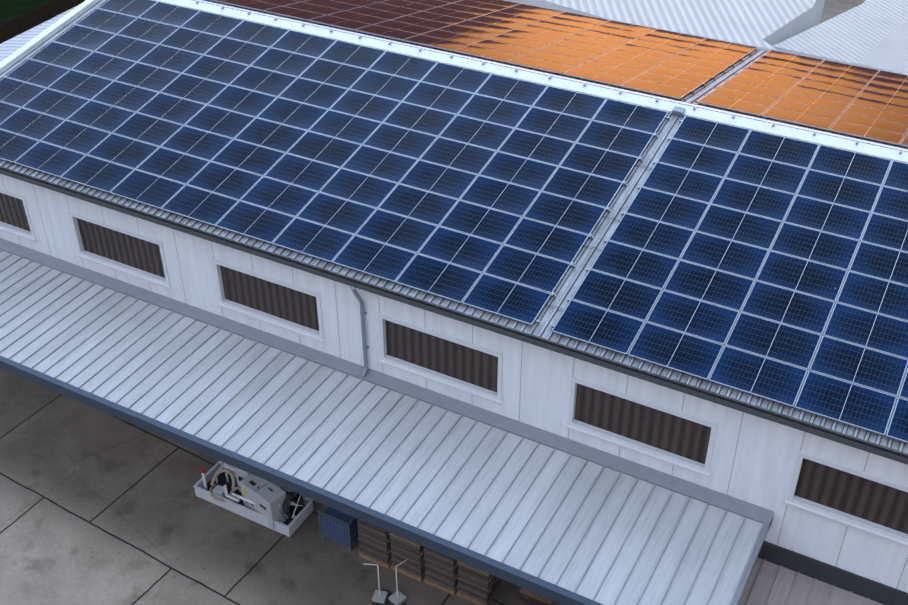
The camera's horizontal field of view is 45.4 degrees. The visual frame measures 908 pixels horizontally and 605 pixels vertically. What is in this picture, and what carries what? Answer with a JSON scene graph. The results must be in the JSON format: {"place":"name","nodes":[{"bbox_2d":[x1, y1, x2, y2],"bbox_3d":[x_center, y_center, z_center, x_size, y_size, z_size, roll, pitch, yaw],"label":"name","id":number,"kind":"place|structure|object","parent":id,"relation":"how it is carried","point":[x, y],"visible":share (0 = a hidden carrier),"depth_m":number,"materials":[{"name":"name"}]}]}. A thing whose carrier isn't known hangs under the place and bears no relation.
{"place":"outdoors","nodes":[
{"label":"outdoors","id":0,"kind":"place"},
{"bbox_2d":[0,0,53,24],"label":"verge grass","id":1,"kind":"structure","parent":0,"point":[11,9],"depth_m":58.67,"materials":[{"name":"green plant"}]},
{"bbox_2d":[0,4,79,61],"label":"annex roof","id":2,"kind":"structure","parent":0,"point":[9,47],"depth_m":44.02,"materials":[{"name":"grey metal"}]},
{"bbox_2d":[0,0,864,604],"bbox_3d":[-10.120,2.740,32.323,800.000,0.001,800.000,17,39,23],"label":"ground","id":3,"kind":"structure","parent":0,"point":[100,508],"depth_m":27.80,"materials":[{"name":"concrete"}]},
{"bbox_2d":[0,0,84,43],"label":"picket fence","id":4,"kind":"object","parent":3,"relation":"on","point":[17,25],"visible":0.5,"depth_m":53.69,"materials":[{"name":"brown wood"}]},
{"bbox_2d":[193,461,313,536],"bbox_3d":[-5.288,4.907,28.275,3.080,1.138,1.188,17,39,23],"label":"skid machine","id":5,"kind":"object","parent":3,"relation":"on","point":[270,505],"visible":0.94,"depth_m":27.95,"materials":[{"name":"white metal"}]},
{"bbox_2d":[317,504,357,551],"bbox_3d":[-2.724,5.450,27.613,0.930,1.000,1.160,17,39,23],"label":"wire cage","id":6,"kind":"object","parent":3,"relation":"on","point":[339,527],"visible":0.48,"depth_m":27.22,"materials":[{"name":"blue metal"}]},
{"bbox_2d":[357,519,391,568],"bbox_3d":[-1.744,5.650,27.027,0.880,1.347,1.100,17,39,23],"label":"stack of pallets","id":7,"kind":"object","parent":3,"relation":"on","point":[374,544],"visible":0.44,"depth_m":26.64,"materials":[{"name":"brown wood"}]},
{"bbox_2d":[363,563,387,603],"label":"sign stand","id":8,"kind":"object","parent":3,"relation":"on","point":[379,596],"visible":1,"depth_m":26.00,"materials":[{"name":"metal"}]},
{"bbox_2d":[371,588,406,604],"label":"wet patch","id":9,"kind":"object","parent":3,"relation":"on","point":[388,601],"visible":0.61,"depth_m":26.01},
{"bbox_2d":[389,559,406,604],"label":"sign stand","id":10,"kind":"object","parent":3,"relation":"on","point":[397,597],"visible":1,"depth_m":25.98,"materials":[{"name":"metal"}]},
{"bbox_2d":[389,532,424,581],"bbox_3d":[-0.922,5.914,26.706,0.880,1.283,1.100,17,39,23],"label":"stack of pallets","id":11,"kind":"object","parent":3,"relation":"on","point":[411,552],"visible":0.42,"depth_m":26.30,"materials":[{"name":"brown wood"}]},
{"bbox_2d":[424,547,458,594],"bbox_3d":[-0.109,6.150,26.371,0.860,1.283,1.100,17,39,23],"label":"stack of pallets","id":12,"kind":"object","parent":3,"relation":"on","point":[441,571],"visible":0.48,"depth_m":26.00,"materials":[{"name":"brown wood"}]},
{"bbox_2d":[457,561,503,604],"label":"stack of pallets","id":13,"kind":"object","parent":3,"relation":"on","point":[478,586],"visible":0.42,"depth_m":25.71,"materials":[{"name":"brown wood"}]},
{"bbox_2d":[508,597,531,604],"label":"slab stack","id":14,"kind":"object","parent":3,"relation":"on","point":[515,601],"visible":1,"depth_m":24.66,"materials":[{"name":"brown concrete"}]},
{"bbox_2d":[518,588,552,604],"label":"slab stack","id":15,"kind":"object","parent":3,"relation":"on","point":[528,596],"visible":0.12,"depth_m":24.95,"materials":[{"name":"brown wood"}]},
{"bbox_2d":[550,601,561,604],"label":"slab stack","id":16,"kind":"object","parent":3,"relation":"on","point":[554,603],"visible":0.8,"depth_m":24.12,"materials":[{"name":"brown wood"}]},
{"bbox_2d":[771,0,907,74],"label":"corrugated roof","id":17,"kind":"structure","parent":3,"relation":"on","point":[854,36],"depth_m":42.53,"materials":[{"name":"grey metal"}]},
{"bbox_2d":[857,21,907,74],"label":"corrugated roof","id":18,"kind":"structure","parent":3,"relation":"on","point":[888,51],"depth_m":41.06,"materials":[{"name":"grey metal"}]},
{"bbox_2d":[0,174,907,592],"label":"hall walls","id":19,"kind":"structure","parent":0,"point":[754,458],"depth_m":23.63,"materials":[{"name":"white metal"}]},
{"bbox_2d":[350,286,368,376],"bbox_3d":[-2.176,0.664,25.173,0.162,2.754,0.455,17,39,23],"label":"down pipe","id":20,"kind":"object","parent":19,"relation":"attached to","point":[363,313],"visible":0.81,"depth_m":25.25,"materials":[{"name":"grey metal"}]},
{"bbox_2d":[0,238,773,604],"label":"canopy","id":21,"kind":"object","parent":19,"relation":"attached to","point":[548,514],"visible":1,"depth_m":24.08,"materials":[{"name":"metal"}]},
{"bbox_2d":[0,188,907,546],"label":"windows","id":22,"kind":"structure","parent":19,"relation":"attached to","point":[850,496],"depth_m":24.27,"materials":[{"name":"metal"}]},
{"bbox_2d":[0,0,907,455],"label":"roof sheets","id":23,"kind":"object","parent":19,"relation":"on","point":[586,256],"visible":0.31,"depth_m":24.50,"materials":[{"name":"grey metal"}]},
{"bbox_2d":[0,0,907,442],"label":"solar panels","id":24,"kind":"object","parent":23,"relation":"on","point":[458,184],"visible":1,"depth_m":25.78,"materials":[{"name":"glass"}]},
{"bbox_2d":[0,0,907,163],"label":"roof ridge cap","id":25,"kind":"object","parent":23,"relation":"on","point":[856,145],"depth_m":29.11,"materials":[{"name":"metal"}]},
{"bbox_2d":[210,0,907,146],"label":"solar panels","id":26,"kind":"object","parent":23,"relation":"on","point":[802,90],"visible":1,"depth_m":31.89,"materials":[{"name":"glass"}]},
{"bbox_2d":[546,106,685,311],"bbox_3d":[3.923,-2.386,25.151,0.694,1.541,7.539,17,39,23],"label":"array cabling","id":27,"kind":"object","parent":23,"relation":"on","point":[679,111],"visible":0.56,"depth_m":27.26,"materials":[{"name":"grey metal"}]},
{"bbox_2d":[0,50,907,464],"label":"eave gutters","id":28,"kind":"object","parent":19,"relation":"on","point":[802,426],"visible":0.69,"depth_m":22.85,"materials":[{"name":"grey metal"}]},
{"bbox_2d":[738,541,907,604],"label":"lower roof","id":29,"kind":"structure","parent":19,"relation":"attached to","point":[779,575],"depth_m":22.32,"materials":[{"name":"metal"}]},
{"bbox_2d":[504,0,824,51],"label":"neighbouring roof","id":30,"kind":"structure","parent":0,"point":[762,25],"depth_m":43.40,"materials":[{"name":"metal"}]}
]}

